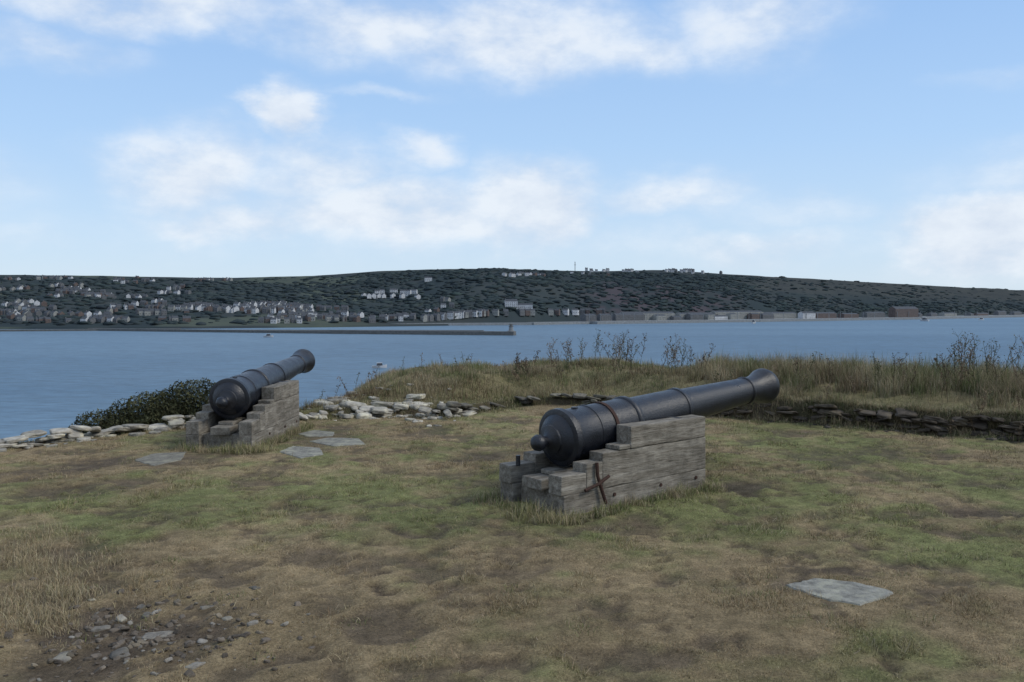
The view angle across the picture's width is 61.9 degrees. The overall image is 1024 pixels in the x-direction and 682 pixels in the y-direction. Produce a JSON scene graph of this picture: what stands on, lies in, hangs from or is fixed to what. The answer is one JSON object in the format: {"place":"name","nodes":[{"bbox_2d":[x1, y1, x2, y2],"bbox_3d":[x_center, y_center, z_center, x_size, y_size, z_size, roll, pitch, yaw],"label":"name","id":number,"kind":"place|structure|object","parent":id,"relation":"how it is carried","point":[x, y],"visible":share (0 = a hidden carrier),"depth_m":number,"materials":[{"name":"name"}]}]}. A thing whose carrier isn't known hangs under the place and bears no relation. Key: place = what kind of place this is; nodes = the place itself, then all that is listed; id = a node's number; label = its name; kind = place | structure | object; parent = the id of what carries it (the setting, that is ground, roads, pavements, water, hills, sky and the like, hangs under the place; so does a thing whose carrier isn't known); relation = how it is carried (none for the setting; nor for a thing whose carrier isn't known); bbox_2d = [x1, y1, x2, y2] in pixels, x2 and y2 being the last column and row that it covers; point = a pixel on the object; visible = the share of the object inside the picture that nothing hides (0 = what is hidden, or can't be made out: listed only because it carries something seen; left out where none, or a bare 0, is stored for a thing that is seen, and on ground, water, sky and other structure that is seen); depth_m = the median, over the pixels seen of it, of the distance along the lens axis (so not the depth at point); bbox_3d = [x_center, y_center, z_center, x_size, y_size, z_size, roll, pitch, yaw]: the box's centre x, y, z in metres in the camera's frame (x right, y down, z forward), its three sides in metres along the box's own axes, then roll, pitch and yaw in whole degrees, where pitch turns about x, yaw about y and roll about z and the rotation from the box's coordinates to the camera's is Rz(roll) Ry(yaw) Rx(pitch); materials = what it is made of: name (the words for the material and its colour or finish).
{"place":"outdoors","nodes":[
{"label":"outdoors","id":0,"kind":"place"},
{"bbox_2d":[0,362,1023,681],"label":"ground","id":1,"kind":"structure","parent":0,"point":[382,604],"depth_m":5.80,"materials":[{"name":"green plant"}]},
{"bbox_2d":[0,415,195,448],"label":"stone wall","id":2,"kind":"structure","parent":1,"relation":"on","point":[75,431],"depth_m":10.80,"materials":[{"name":"grey stone"}]},
{"bbox_2d":[68,377,215,433],"bbox_3d":[-5.598,1.513,13.652,3.688,1.815,1.581,-1,3,-21],"label":"coastal shrub","id":3,"kind":"object","parent":1,"relation":"on","point":[156,410],"visible":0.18,"depth_m":13.50,"materials":[{"name":"green plant"}]},
{"bbox_2d":[135,452,186,465],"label":"paving slab","id":4,"kind":"structure","parent":1,"relation":"on","point":[155,459],"depth_m":9.41,"materials":[{"name":"stone"}]},
{"bbox_2d":[0,562,397,681],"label":"rubble stones","id":5,"kind":"object","parent":1,"relation":"on","point":[60,658],"visible":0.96,"depth_m":4.41,"materials":[{"name":"grey stone"}]},
{"bbox_2d":[186,349,314,447],"bbox_3d":[-3.368,0.736,11.777,0.817,1.087,3.460,0,2,3],"label":"cannon","id":6,"kind":"object","parent":1,"relation":"on","point":[257,405],"visible":0.98,"depth_m":10.51,"materials":[{"name":"black paint"}]},
{"bbox_2d":[280,446,322,457],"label":"paving slab","id":7,"kind":"structure","parent":1,"relation":"on","point":[300,452],"depth_m":9.86,"materials":[{"name":"stone"}]},
{"bbox_2d":[300,430,333,436],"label":"paving slab","id":8,"kind":"structure","parent":1,"relation":"on","point":[315,433],"depth_m":11.24,"materials":[{"name":"stone"}]},
{"bbox_2d":[310,438,364,445],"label":"paving slab","id":9,"kind":"structure","parent":1,"relation":"on","point":[339,441],"depth_m":10.58,"materials":[{"name":"stone"}]},
{"bbox_2d":[299,406,476,419],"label":"stone wall","id":10,"kind":"structure","parent":1,"relation":"on","point":[377,411],"depth_m":12.98,"materials":[{"name":"grey stone"}]},
{"bbox_2d":[0,380,1023,451],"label":"loose stones","id":11,"kind":"object","parent":1,"relation":"on","point":[352,405],"visible":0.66,"depth_m":13.07,"materials":[{"name":"grey stone"}]},
{"bbox_2d":[445,393,616,415],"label":"dry stone wall","id":12,"kind":"structure","parent":1,"relation":"on","point":[530,399],"depth_m":14.36,"materials":[{"name":"grey stone"}]},
{"bbox_2d":[499,368,779,516],"bbox_3d":[1.480,0.886,8.217,3.457,1.087,0.861,-2,3,-40],"label":"cannon","id":13,"kind":"object","parent":1,"relation":"on","point":[615,450],"visible":0.98,"depth_m":7.45,"materials":[{"name":"black paint"}]},
{"bbox_2d":[318,329,1023,441],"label":"dried wildflower stalks","id":14,"kind":"object","parent":1,"relation":"on","point":[962,364],"visible":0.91,"depth_m":13.06,"materials":[{"name":"brown plant"}]},
{"bbox_2d":[785,578,892,605],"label":"paving slab","id":15,"kind":"structure","parent":1,"relation":"on","point":[854,593],"depth_m":5.06,"materials":[{"name":"stone"}]},
{"bbox_2d":[711,404,1023,440],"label":"dry stone wall","id":16,"kind":"structure","parent":1,"relation":"on","point":[930,423],"depth_m":11.41,"materials":[{"name":"grey stone"}]},
{"bbox_2d":[0,317,1023,441],"bbox_3d":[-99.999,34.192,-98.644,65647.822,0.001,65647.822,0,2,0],"label":"sea","id":17,"kind":"structure","parent":0,"point":[54,379],"depth_m":575.42,"materials":[{"name":"liquid"}]},
{"bbox_2d":[0,328,515,334],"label":"breakwater","id":18,"kind":"object","parent":17,"relation":"in","point":[445,332],"visible":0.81,"depth_m":907.98,"materials":[{"name":"concrete"}]},
{"bbox_2d":[508,323,513,330],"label":"lighthouse","id":19,"kind":"object","parent":18,"relation":"on","point":[511,326],"visible":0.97,"depth_m":847.61,"materials":[{"name":"concrete"}]},
{"bbox_2d":[372,362,386,367],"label":"motor boat","id":20,"kind":"object","parent":17,"relation":"on","point":[380,365],"visible":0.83,"depth_m":406.23,"materials":[{"name":"white plastic"}]},
{"bbox_2d":[0,269,1023,328],"bbox_3d":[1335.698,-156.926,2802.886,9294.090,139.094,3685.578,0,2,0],"label":"hills","id":21,"kind":"structure","parent":0,"point":[867,297],"depth_m":1672.79,"materials":[{"name":"green plant"}]},
{"bbox_2d":[0,267,721,323],"bbox_3d":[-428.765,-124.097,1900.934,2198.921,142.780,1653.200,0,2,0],"label":"town houses","id":22,"kind":"structure","parent":21,"relation":"on","point":[296,311],"depth_m":1255.17,"materials":[{"name":"stone"}]},
{"bbox_2d":[0,268,1023,324],"bbox_3d":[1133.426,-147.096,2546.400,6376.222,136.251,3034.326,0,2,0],"label":"distant woodland","id":23,"kind":"object","parent":21,"relation":"on","point":[640,280],"visible":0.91,"depth_m":1653.60,"materials":[{"name":"green plant"}]},
{"bbox_2d":[505,298,532,308],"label":"hotel building","id":24,"kind":"structure","parent":21,"relation":"on","point":[511,303],"depth_m":1367.09,"materials":[{"name":"stone"}]},
{"bbox_2d":[0,0,1023,289],"label":"sky","id":25,"kind":"structure","parent":0,"point":[877,141],"materials":[{"name":"blue"}]},
{"bbox_2d":[3,350,1023,449],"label":"bank grass","id":26,"kind":"structure","parent":0,"point":[926,378],"depth_m":13.68,"materials":[{"name":"plant"}]},
{"bbox_2d":[396,315,1023,325],"bbox_3d":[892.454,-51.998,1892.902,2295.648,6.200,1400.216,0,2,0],"label":"harbour quay","id":27,"kind":"structure","parent":0,"point":[734,320],"depth_m":1466.59,"materials":[{"name":"concrete"}]},
{"bbox_2d":[620,310,795,319],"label":"ferry terminal","id":28,"kind":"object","parent":27,"relation":"on","point":[742,314],"visible":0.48,"depth_m":1519.67,"materials":[{"name":"stone"}]},
{"bbox_2d":[589,311,988,321],"bbox_3d":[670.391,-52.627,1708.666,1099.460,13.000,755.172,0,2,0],"label":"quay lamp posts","id":29,"kind":"object","parent":27,"relation":"on","point":[760,315],"visible":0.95,"depth_m":1497.56,"materials":[{"name":"metal"}]},
{"bbox_2d":[580,311,1021,320],"bbox_3d":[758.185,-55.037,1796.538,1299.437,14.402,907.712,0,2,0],"label":"waterfront buildings","id":30,"kind":"structure","parent":27,"relation":"on","point":[641,316],"depth_m":1509.55,"materials":[{"name":"stone"}]},
{"bbox_2d":[798,311,815,318],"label":"harbour office","id":31,"kind":"structure","parent":27,"relation":"on","point":[806,314],"depth_m":1600.20,"materials":[{"name":"stone"}]},
{"bbox_2d":[888,306,918,316],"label":"brick warehouse","id":32,"kind":"structure","parent":27,"relation":"on","point":[903,311],"depth_m":1764.01,"materials":[{"name":"brick"}]}
]}

